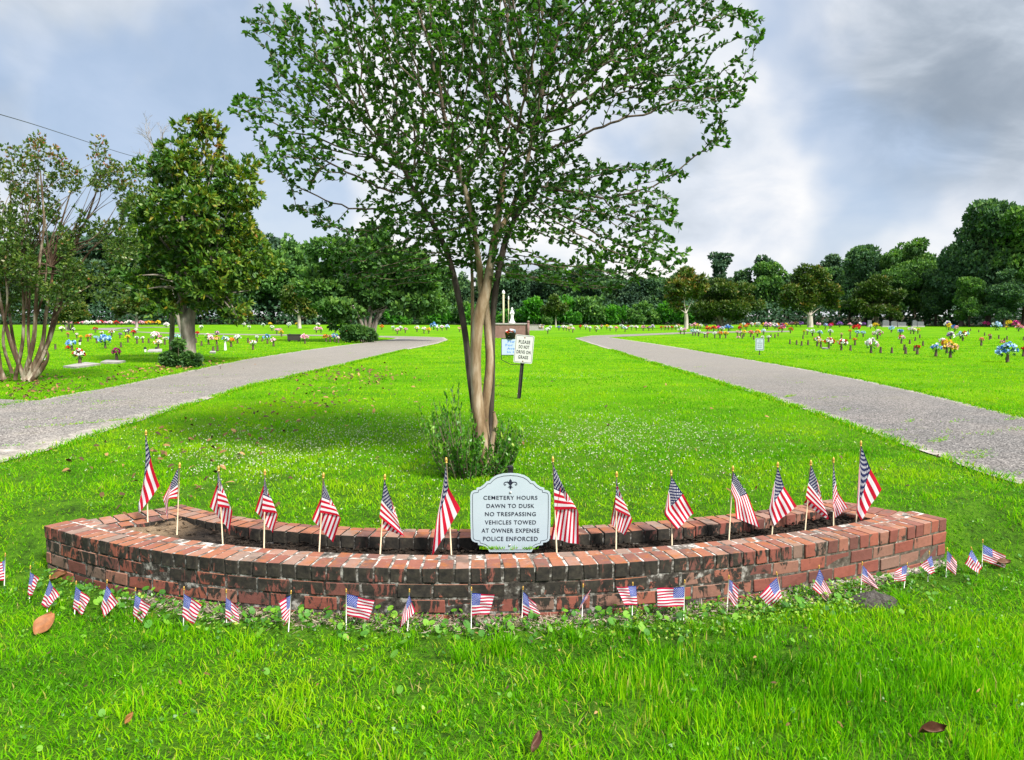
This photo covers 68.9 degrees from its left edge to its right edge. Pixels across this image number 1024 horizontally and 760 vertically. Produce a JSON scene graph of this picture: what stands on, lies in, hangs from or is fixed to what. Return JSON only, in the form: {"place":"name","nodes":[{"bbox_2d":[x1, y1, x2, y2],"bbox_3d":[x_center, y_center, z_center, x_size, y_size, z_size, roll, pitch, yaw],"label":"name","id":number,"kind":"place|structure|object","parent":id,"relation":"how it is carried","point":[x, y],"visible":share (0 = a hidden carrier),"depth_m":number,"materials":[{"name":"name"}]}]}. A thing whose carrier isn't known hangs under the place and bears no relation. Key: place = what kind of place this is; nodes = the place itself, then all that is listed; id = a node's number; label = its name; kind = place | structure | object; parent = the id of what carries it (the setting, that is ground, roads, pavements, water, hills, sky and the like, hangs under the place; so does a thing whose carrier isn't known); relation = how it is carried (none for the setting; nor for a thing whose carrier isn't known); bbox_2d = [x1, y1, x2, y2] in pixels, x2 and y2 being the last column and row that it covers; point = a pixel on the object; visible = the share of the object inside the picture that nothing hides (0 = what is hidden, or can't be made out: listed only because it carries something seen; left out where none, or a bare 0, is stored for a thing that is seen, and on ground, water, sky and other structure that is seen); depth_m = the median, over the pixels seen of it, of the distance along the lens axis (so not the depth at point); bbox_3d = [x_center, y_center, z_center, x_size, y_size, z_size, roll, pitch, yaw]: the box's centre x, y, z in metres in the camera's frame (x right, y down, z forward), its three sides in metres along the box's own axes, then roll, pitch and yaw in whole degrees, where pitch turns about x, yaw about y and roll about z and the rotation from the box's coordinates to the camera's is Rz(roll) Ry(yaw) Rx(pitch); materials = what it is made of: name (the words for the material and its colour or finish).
{"place":"outdoors","nodes":[
{"label":"outdoors","id":0,"kind":"place"},
{"bbox_2d":[0,337,446,462],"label":"road","id":1,"kind":"structure","parent":0,"point":[167,391],"depth_m":12.58,"materials":[{"name":"asphalt"}]},
{"bbox_2d":[97,327,417,337],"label":"road","id":2,"kind":"structure","parent":0,"point":[233,334],"depth_m":53.62,"materials":[{"name":"asphalt"}]},
{"bbox_2d":[0,317,1023,759],"bbox_3d":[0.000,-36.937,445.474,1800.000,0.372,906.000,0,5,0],"label":"ground","id":3,"kind":"structure","parent":0,"point":[976,531],"depth_m":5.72,"materials":[{"name":"plant"}]},
{"bbox_2d":[33,612,54,634],"bbox_3d":[-2.542,1.325,4.057,0.107,0.097,0.083,-4,6,-39],"label":"fallen leaf","id":4,"kind":"object","parent":3,"relation":"on","point":[43,623],"visible":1,"depth_m":4.06,"materials":[{"name":"plant"}]},
{"bbox_2d":[41,575,58,611],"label":"flag","id":5,"kind":"object","parent":3,"relation":"on","point":[51,595],"visible":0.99,"depth_m":4.35,"materials":[{"name":"fabric"}]},
{"bbox_2d":[31,237,92,310],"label":"woodland tree","id":6,"kind":"object","parent":3,"relation":"on","point":[54,281],"visible":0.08,"depth_m":115.53,"materials":[{"name":"green plant"}]},
{"bbox_2d":[48,300,91,329],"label":"tree","id":7,"kind":"object","parent":3,"relation":"on","point":[73,315],"visible":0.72,"depth_m":68.62,"materials":[{"name":"green plant"}]},
{"bbox_2d":[0,129,150,381],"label":"multi stem bush","id":8,"kind":"object","parent":3,"relation":"on","point":[20,259],"visible":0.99,"depth_m":15.31,"materials":[{"name":"green plant"}]},
{"bbox_2d":[73,581,89,614],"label":"flag","id":9,"kind":"object","parent":3,"relation":"on","point":[81,598],"visible":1,"depth_m":4.27,"materials":[{"name":"fabric"}]},
{"bbox_2d":[73,234,136,316],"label":"woodland tree","id":10,"kind":"object","parent":3,"relation":"on","point":[94,255],"visible":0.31,"depth_m":117.98,"materials":[{"name":"green plant"}]},
{"bbox_2d":[101,580,118,616],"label":"flag","id":11,"kind":"object","parent":3,"relation":"on","point":[110,601],"visible":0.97,"depth_m":4.22,"materials":[{"name":"fabric"}]},
{"bbox_2d":[100,244,149,320],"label":"woodland tree","id":12,"kind":"object","parent":3,"relation":"on","point":[116,269],"visible":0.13,"depth_m":118.14,"materials":[{"name":"green plant"}]},
{"bbox_2d":[110,291,157,326],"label":"magnolia","id":13,"kind":"object","parent":3,"relation":"on","point":[130,306],"visible":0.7,"depth_m":83.27,"materials":[{"name":"green plant"}]},
{"bbox_2d":[133,587,149,622],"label":"flag","id":14,"kind":"object","parent":3,"relation":"on","point":[140,604],"visible":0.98,"depth_m":4.14,"materials":[{"name":"fabric"}]},
{"bbox_2d":[131,113,180,333],"bbox_3d":[-13.969,-5.838,29.702,2.326,9.524,2.076,-5,7,-43],"label":"bare tree","id":15,"kind":"object","parent":3,"relation":"on","point":[177,316],"visible":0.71,"depth_m":29.50,"materials":[{"name":"grey plant"}]},
{"bbox_2d":[157,336,203,367],"bbox_3d":[-8.859,-0.689,19.930,1.152,0.917,0.847,3,6,32],"label":"basal shrub","id":16,"kind":"object","parent":3,"relation":"on","point":[176,355],"visible":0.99,"depth_m":19.83,"materials":[{"name":"green plant"}]},
{"bbox_2d":[182,587,201,623],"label":"flag","id":17,"kind":"object","parent":3,"relation":"on","point":[191,607],"visible":1,"depth_m":4.05,"materials":[{"name":"fabric"}]},
{"bbox_2d":[112,108,288,352],"bbox_3d":[-8.954,-4.019,21.689,4.771,7.364,4.356,0,5,0],"label":"magnolia tree","id":18,"kind":"object","parent":3,"relation":"on","point":[197,237],"visible":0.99,"depth_m":20.78,"materials":[{"name":"green plant"}]},
{"bbox_2d":[225,589,238,622],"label":"flag","id":19,"kind":"object","parent":3,"relation":"on","point":[231,608],"visible":0.97,"depth_m":4.10,"materials":[{"name":"fabric"}]},
{"bbox_2d":[228,236,271,323],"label":"woodland tree","id":20,"kind":"object","parent":3,"relation":"on","point":[257,295],"visible":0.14,"depth_m":114.92,"materials":[{"name":"green plant"}]},
{"bbox_2d":[250,232,284,322],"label":"woodland tree","id":21,"kind":"object","parent":3,"relation":"on","point":[275,242],"visible":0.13,"depth_m":117.74,"materials":[{"name":"green plant"}]},
{"bbox_2d":[260,232,307,321],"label":"woodland tree","id":22,"kind":"object","parent":3,"relation":"on","point":[288,252],"visible":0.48,"depth_m":113.37,"materials":[{"name":"green plant"}]},
{"bbox_2d":[279,590,291,631],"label":"flag","id":23,"kind":"object","parent":3,"relation":"on","point":[285,604],"visible":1,"depth_m":3.98,"materials":[{"name":"fabric"}]},
{"bbox_2d":[278,284,317,327],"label":"magnolia","id":24,"kind":"object","parent":3,"relation":"on","point":[293,303],"visible":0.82,"depth_m":80.30,"materials":[{"name":"green plant"}]},
{"bbox_2d":[338,323,378,342],"bbox_3d":[-7.819,-2.344,38.011,2.092,1.124,1.225,0,5,0],"label":"basal shrub","id":25,"kind":"object","parent":3,"relation":"on","point":[349,333],"visible":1,"depth_m":37.84,"materials":[{"name":"green plant"}]},
{"bbox_2d":[345,589,374,629],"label":"flag","id":26,"kind":"object","parent":3,"relation":"on","point":[358,607],"visible":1,"depth_m":4.01,"materials":[{"name":"fabric"}]},
{"bbox_2d":[292,223,452,341],"bbox_3d":[-7.270,-5.149,39.528,8.334,6.490,4.131,0,5,0],"label":"round tree","id":27,"kind":"object","parent":3,"relation":"on","point":[332,297],"visible":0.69,"depth_m":38.73,"materials":[{"name":"green plant"}]},
{"bbox_2d":[438,264,455,306],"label":"woodland tree","id":28,"kind":"object","parent":3,"relation":"on","point":[447,293],"visible":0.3,"depth_m":117.25,"materials":[{"name":"green plant"}]},
{"bbox_2d":[452,271,478,302],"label":"woodland tree","id":29,"kind":"object","parent":3,"relation":"on","point":[464,282],"visible":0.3,"depth_m":121.36,"materials":[{"name":"green plant"}]},
{"bbox_2d":[416,383,523,479],"bbox_3d":[-0.382,0.443,6.705,0.872,0.859,0.850,-3,6,-32],"label":"basal shrub","id":30,"kind":"object","parent":3,"relation":"on","point":[502,458],"visible":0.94,"depth_m":6.58,"materials":[{"name":"green plant"}]},
{"bbox_2d":[471,587,493,627],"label":"flag","id":31,"kind":"object","parent":3,"relation":"on","point":[481,604],"visible":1,"depth_m":4.02,"materials":[{"name":"fabric"}]},
{"bbox_2d":[44,499,946,623],"bbox_3d":[-0.061,1.230,4.921,6.197,0.502,1.677,0,5,0],"label":"brick planter","id":32,"kind":"object","parent":3,"relation":"on","point":[702,557],"visible":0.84,"depth_m":4.50,"materials":[{"name":"brick"}]},
{"bbox_2d":[138,430,159,521],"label":"flag on stick","id":33,"kind":"object","parent":32,"relation":"in","point":[151,485],"visible":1,"depth_m":5.08,"materials":[{"name":"fabric"}]},
{"bbox_2d":[163,462,180,534],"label":"flag on stick","id":34,"kind":"object","parent":32,"relation":"in","point":[172,491],"visible":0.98,"depth_m":4.92,"materials":[{"name":"fabric"}]},
{"bbox_2d":[210,465,231,543],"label":"flag on stick","id":35,"kind":"object","parent":32,"relation":"in","point":[220,507],"visible":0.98,"depth_m":4.78,"materials":[{"name":"fabric"}]},
{"bbox_2d":[255,469,277,547],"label":"flag on stick","id":36,"kind":"object","parent":32,"relation":"in","point":[265,510],"visible":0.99,"depth_m":4.69,"materials":[{"name":"fabric"}]},
{"bbox_2d":[312,472,340,551],"bbox_3d":[-1.147,0.855,4.619,0.183,0.581,0.051,0,5,0],"label":"flag on stick","id":37,"kind":"object","parent":32,"relation":"in","point":[326,518],"visible":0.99,"depth_m":4.61,"materials":[{"name":"fabric"}]},
{"bbox_2d":[379,474,404,553],"bbox_3d":[-0.738,0.859,4.567,0.162,0.583,0.042,0,5,0],"label":"flag on stick","id":38,"kind":"object","parent":32,"relation":"in","point":[389,518],"visible":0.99,"depth_m":4.55,"materials":[{"name":"fabric"}]},
{"bbox_2d":[432,457,459,554],"bbox_3d":[-0.402,0.809,4.530,0.180,0.688,0.046,0,5,0],"label":"flag on stick","id":39,"kind":"object","parent":32,"relation":"in","point":[449,509],"visible":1,"depth_m":4.52,"materials":[{"name":"fabric"}]},
{"bbox_2d":[470,465,550,553],"bbox_3d":[-0.009,0.866,4.613,0.493,0.688,0.057,0,5,0],"label":"cemetery sign","id":40,"kind":"object","parent":32,"relation":"on","point":[509,509],"visible":0.99,"depth_m":4.59,"materials":[{"name":"white"}]},
{"bbox_2d":[551,456,578,552],"bbox_3d":[0.324,0.805,4.591,0.173,0.684,0.053,1,5,8],"label":"flag on stick","id":41,"kind":"object","parent":32,"relation":"in","point":[566,524],"visible":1,"depth_m":4.60,"materials":[{"name":"multicoloured fabric"}]},
{"bbox_2d":[610,471,631,548],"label":"flag on stick","id":42,"kind":"object","parent":32,"relation":"in","point":[621,519],"visible":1,"depth_m":4.66,"materials":[{"name":"fabric"}]},
{"bbox_2d":[664,470,692,545],"bbox_3d":[1.054,0.852,4.714,0.184,0.571,0.036,1,5,10],"label":"flag on stick","id":43,"kind":"object","parent":32,"relation":"in","point":[678,512],"visible":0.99,"depth_m":4.71,"materials":[{"name":"fabric"}]},
{"bbox_2d":[728,466,758,539],"bbox_3d":[1.504,0.840,4.830,0.198,0.576,0.033,1,5,6],"label":"flag on stick","id":44,"kind":"object","parent":32,"relation":"in","point":[744,510],"visible":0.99,"depth_m":4.83,"materials":[{"name":"fabric"}]},
{"bbox_2d":[769,462,796,534],"bbox_3d":[1.792,0.828,4.945,0.182,0.578,0.041,0,5,0],"label":"flag on stick","id":45,"kind":"object","parent":32,"relation":"in","point":[782,504],"visible":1,"depth_m":4.94,"materials":[{"name":"fabric"}]},
{"bbox_2d":[804,460,828,529],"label":"flag on stick","id":46,"kind":"object","parent":32,"relation":"in","point":[813,500],"visible":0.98,"depth_m":5.06,"materials":[{"name":"fabric"}]},
{"bbox_2d":[832,457,847,525],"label":"flag on stick","id":47,"kind":"object","parent":32,"relation":"in","point":[839,506],"visible":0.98,"depth_m":5.17,"materials":[{"name":"fabric"}]},
{"bbox_2d":[856,441,881,521],"bbox_3d":[2.486,0.757,5.192,0.166,0.678,0.041,0,5,0],"label":"flag on stick","id":48,"kind":"object","parent":32,"relation":"in","point":[869,489],"visible":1,"depth_m":5.19,"materials":[{"name":"fabric"}]},
{"bbox_2d":[227,0,765,468],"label":"crape myrtle","id":49,"kind":"object","parent":3,"relation":"on","point":[481,394],"visible":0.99,"depth_m":6.44,"materials":[{"name":"green plant"}]},
{"bbox_2d":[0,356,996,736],"bbox_3d":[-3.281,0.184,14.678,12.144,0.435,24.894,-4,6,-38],"label":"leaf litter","id":50,"kind":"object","parent":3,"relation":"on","point":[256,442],"visible":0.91,"depth_m":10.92,"materials":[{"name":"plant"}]},
{"bbox_2d":[70,371,936,520],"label":"clover flowers","id":51,"kind":"object","parent":3,"relation":"on","point":[470,460],"visible":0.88,"depth_m":7.87,"materials":[{"name":"plant"}]},
{"bbox_2d":[0,298,1021,325],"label":"undergrowth","id":52,"kind":"object","parent":3,"relation":"on","point":[773,316],"visible":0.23,"depth_m":113.33,"materials":[{"name":"green plant"}]},
{"bbox_2d":[0,426,1023,759],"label":"weeds","id":53,"kind":"object","parent":3,"relation":"on","point":[798,592],"visible":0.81,"depth_m":4.14,"materials":[{"name":"green plant"}]},
{"bbox_2d":[2,435,1021,759],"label":"pennywort","id":54,"kind":"object","parent":3,"relation":"on","point":[438,627],"visible":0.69,"depth_m":4.13,"materials":[{"name":"green plant"}]},
{"bbox_2d":[495,321,529,337],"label":"monument","id":55,"kind":"object","parent":3,"relation":"on","point":[519,328],"visible":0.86,"depth_m":45.58,"materials":[{"name":"brick"}]},
{"bbox_2d":[129,576,896,640],"bbox_3d":[0.108,1.315,4.321,4.734,0.141,0.839,0,5,-4],"label":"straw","id":56,"kind":"object","parent":3,"relation":"on","point":[549,619],"visible":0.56,"depth_m":4.17,"materials":[{"name":"plant"}]},
{"bbox_2d":[501,338,524,364],"bbox_3d":[0.087,-0.270,14.230,0.592,1.046,0.014,0,5,0],"label":"flower notice","id":57,"kind":"object","parent":3,"relation":"on","point":[507,346],"visible":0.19,"depth_m":14.20,"materials":[{"name":"white"}]},
{"bbox_2d":[497,261,530,310],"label":"woodland tree","id":58,"kind":"object","parent":3,"relation":"on","point":[518,286],"visible":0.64,"depth_m":116.35,"materials":[{"name":"green plant"}]},
{"bbox_2d":[513,334,533,398],"bbox_3d":[0.165,-0.165,12.386,0.311,1.162,0.042,5,5,0],"label":"warning sign","id":59,"kind":"object","parent":3,"relation":"on","point":[523,349],"visible":1,"depth_m":12.35,"materials":[{"name":"grey"}]},
{"bbox_2d":[518,295,544,324],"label":"scrub bush","id":60,"kind":"object","parent":3,"relation":"on","point":[530,310],"visible":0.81,"depth_m":106.62,"materials":[{"name":"green plant"}]},
{"bbox_2d":[522,586,540,618],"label":"flag","id":61,"kind":"object","parent":3,"relation":"on","point":[528,604],"visible":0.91,"depth_m":4.17,"materials":[{"name":"fabric"}]},
{"bbox_2d":[533,264,571,303],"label":"woodland tree","id":62,"kind":"object","parent":3,"relation":"on","point":[547,290],"visible":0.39,"depth_m":117.61,"materials":[{"name":"green plant"}]},
{"bbox_2d":[539,293,569,326],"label":"magnolia","id":63,"kind":"object","parent":3,"relation":"on","point":[555,306],"visible":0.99,"depth_m":87.43,"materials":[{"name":"green plant"}]},
{"bbox_2d":[543,294,577,324],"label":"scrub bush","id":64,"kind":"object","parent":3,"relation":"on","point":[570,301],"visible":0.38,"depth_m":108.19,"materials":[{"name":"green plant"}]},
{"bbox_2d":[565,264,606,305],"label":"woodland tree","id":65,"kind":"object","parent":3,"relation":"on","point":[587,292],"visible":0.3,"depth_m":115.70,"materials":[{"name":"green plant"}]},
{"bbox_2d":[574,295,599,324],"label":"scrub bush","id":66,"kind":"object","parent":3,"relation":"on","point":[581,306],"visible":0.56,"depth_m":107.23,"materials":[{"name":"green plant"}]},
{"bbox_2d":[575,294,606,324],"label":"scrub bush","id":67,"kind":"object","parent":3,"relation":"on","point":[599,312],"visible":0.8,"depth_m":107.27,"materials":[{"name":"green plant"}]},
{"bbox_2d":[600,273,628,307],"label":"woodland tree","id":68,"kind":"object","parent":3,"relation":"on","point":[613,296],"visible":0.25,"depth_m":122.05,"materials":[{"name":"green plant"}]},
{"bbox_2d":[617,582,636,615],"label":"flag","id":69,"kind":"object","parent":3,"relation":"on","point":[628,594],"visible":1,"depth_m":4.15,"materials":[{"name":"fabric"}]},
{"bbox_2d":[617,272,650,308],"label":"woodland tree","id":70,"kind":"object","parent":3,"relation":"on","point":[632,292],"visible":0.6,"depth_m":115.83,"materials":[{"name":"green plant"}]},
{"bbox_2d":[626,307,645,324],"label":"scrub bush","id":71,"kind":"object","parent":3,"relation":"on","point":[634,316],"visible":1,"depth_m":104.59,"materials":[{"name":"green plant"}]},
{"bbox_2d":[632,300,659,324],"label":"scrub bush","id":72,"kind":"object","parent":3,"relation":"on","point":[649,311],"visible":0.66,"depth_m":109.25,"materials":[{"name":"green plant"}]},
{"bbox_2d":[639,277,669,307],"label":"woodland tree","id":73,"kind":"object","parent":3,"relation":"on","point":[655,293],"visible":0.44,"depth_m":116.17,"materials":[{"name":"green plant"}]},
{"bbox_2d":[653,300,673,324],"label":"scrub bush","id":74,"kind":"object","parent":3,"relation":"on","point":[664,311],"visible":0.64,"depth_m":109.69,"materials":[{"name":"green plant"}]},
{"bbox_2d":[657,580,685,619],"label":"flag","id":75,"kind":"object","parent":3,"relation":"on","point":[670,597],"visible":1,"depth_m":4.16,"materials":[{"name":"fabric"}]},
{"bbox_2d":[662,265,710,328],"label":"tan tree","id":76,"kind":"object","parent":3,"relation":"on","point":[686,283],"visible":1,"depth_m":76.72,"materials":[{"name":"green plant"}]},
{"bbox_2d":[707,251,734,281],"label":"woodland tree","id":77,"kind":"object","parent":3,"relation":"on","point":[720,265],"visible":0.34,"depth_m":121.79,"materials":[{"name":"green plant"}]},
{"bbox_2d":[688,278,767,327],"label":"dome bush","id":78,"kind":"object","parent":3,"relation":"on","point":[722,298],"visible":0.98,"depth_m":79.43,"materials":[{"name":"green plant"}]},
{"bbox_2d":[734,267,754,322],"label":"woodland tree","id":79,"kind":"object","parent":3,"relation":"on","point":[743,275],"visible":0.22,"depth_m":123.93,"materials":[{"name":"green plant"}]},
{"bbox_2d":[748,260,788,322],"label":"woodland tree","id":80,"kind":"object","parent":3,"relation":"on","point":[769,279],"visible":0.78,"depth_m":117.21,"materials":[{"name":"green plant"}]},
{"bbox_2d":[759,571,781,606],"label":"flag","id":81,"kind":"object","parent":3,"relation":"on","point":[770,593],"visible":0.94,"depth_m":4.36,"materials":[{"name":"fabric"}]},
{"bbox_2d":[777,263,844,326],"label":"bronze magnolia","id":82,"kind":"object","parent":3,"relation":"on","point":[805,292],"visible":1,"depth_m":87.18,"materials":[{"name":"green plant"}]},
{"bbox_2d":[813,565,830,599],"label":"flag","id":83,"kind":"object","parent":3,"relation":"on","point":[820,586],"visible":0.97,"depth_m":4.46,"materials":[{"name":"fabric"}]},
{"bbox_2d":[820,253,842,322],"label":"woodland tree","id":84,"kind":"object","parent":3,"relation":"on","point":[832,259],"visible":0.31,"depth_m":122.11,"materials":[{"name":"green plant"}]},
{"bbox_2d":[834,266,858,322],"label":"woodland tree","id":85,"kind":"object","parent":3,"relation":"on","point":[848,273],"visible":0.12,"depth_m":106.87,"materials":[{"name":"green plant"}]},
{"bbox_2d":[840,243,894,324],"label":"woodland tree","id":86,"kind":"object","parent":3,"relation":"on","point":[866,258],"visible":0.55,"depth_m":102.17,"materials":[{"name":"green plant"}]},
{"bbox_2d":[839,273,908,325],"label":"magnolia","id":87,"kind":"object","parent":3,"relation":"on","point":[879,295],"visible":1,"depth_m":96.14,"materials":[{"name":"green plant"}]},
{"bbox_2d":[850,589,898,608],"bbox_3d":[2.156,1.292,4.435,0.323,0.103,0.188,0,5,0],"label":"ant mound","id":88,"kind":"object","parent":3,"relation":"on","point":[878,597],"visible":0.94,"depth_m":4.38,"materials":[{"name":"soil"}]},
{"bbox_2d":[868,248,922,325],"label":"woodland tree","id":89,"kind":"object","parent":3,"relation":"on","point":[890,264],"visible":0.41,"depth_m":98.86,"materials":[{"name":"green plant"}]},
{"bbox_2d":[900,237,937,319],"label":"woodland tree","id":90,"kind":"object","parent":3,"relation":"on","point":[918,264],"visible":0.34,"depth_m":102.77,"materials":[{"name":"green plant"}]},
{"bbox_2d":[918,721,946,732],"bbox_3d":[1.616,1.334,2.857,0.106,0.047,0.043,0,5,0],"label":"fallen leaf","id":91,"kind":"object","parent":3,"relation":"on","point":[932,727],"visible":1,"depth_m":2.87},
{"bbox_2d":[918,268,954,325],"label":"woodland tree","id":92,"kind":"object","parent":3,"relation":"on","point":[931,298],"visible":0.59,"depth_m":97.70,"materials":[{"name":"green plant"}]},
{"bbox_2d":[929,227,989,325],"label":"woodland tree","id":93,"kind":"object","parent":3,"relation":"on","point":[949,275],"visible":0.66,"depth_m":94.24,"materials":[{"name":"green plant"}]},
{"bbox_2d":[952,276,988,326],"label":"woodland tree","id":94,"kind":"object","parent":3,"relation":"on","point":[968,301],"visible":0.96,"depth_m":88.69,"materials":[{"name":"green plant"}]},
{"bbox_2d":[953,197,1021,326],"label":"woodland tree","id":95,"kind":"object","parent":3,"relation":"on","point":[984,222],"visible":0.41,"depth_m":91.17,"materials":[{"name":"green plant"}]},
{"bbox_2d":[982,539,1005,566],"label":"flag","id":96,"kind":"object","parent":3,"relation":"on","point":[990,555],"visible":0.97,"depth_m":5.12,"materials":[{"name":"fabric"}]},
{"bbox_2d":[980,268,1023,326],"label":"woodland tree","id":97,"kind":"object","parent":3,"relation":"on","point":[1004,297],"visible":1,"depth_m":86.85,"materials":[{"name":"green plant"}]},
{"bbox_2d":[990,205,1023,325],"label":"woodland tree","id":98,"kind":"object","parent":3,"relation":"on","point":[1015,259],"visible":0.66,"depth_m":88.49,"materials":[{"name":"green plant"}]},
{"bbox_2d":[0,0,1023,316],"label":"sky","id":99,"kind":"structure","parent":0,"point":[879,123],"materials":[{"name":"grey"}]},
{"bbox_2d":[579,331,788,337],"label":"road","id":100,"kind":"structure","parent":0,"point":[661,334],"depth_m":53.32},
{"bbox_2d":[576,337,1023,483],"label":"road","id":101,"kind":"structure","parent":0,"point":[883,407],"depth_m":11.32,"materials":[{"name":"asphalt"}]},
{"bbox_2d":[2,344,1023,476],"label":"road weeds","id":102,"kind":"object","parent":101,"relation":"on","point":[939,440],"visible":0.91,"depth_m":9.26,"materials":[{"name":"green plant"}]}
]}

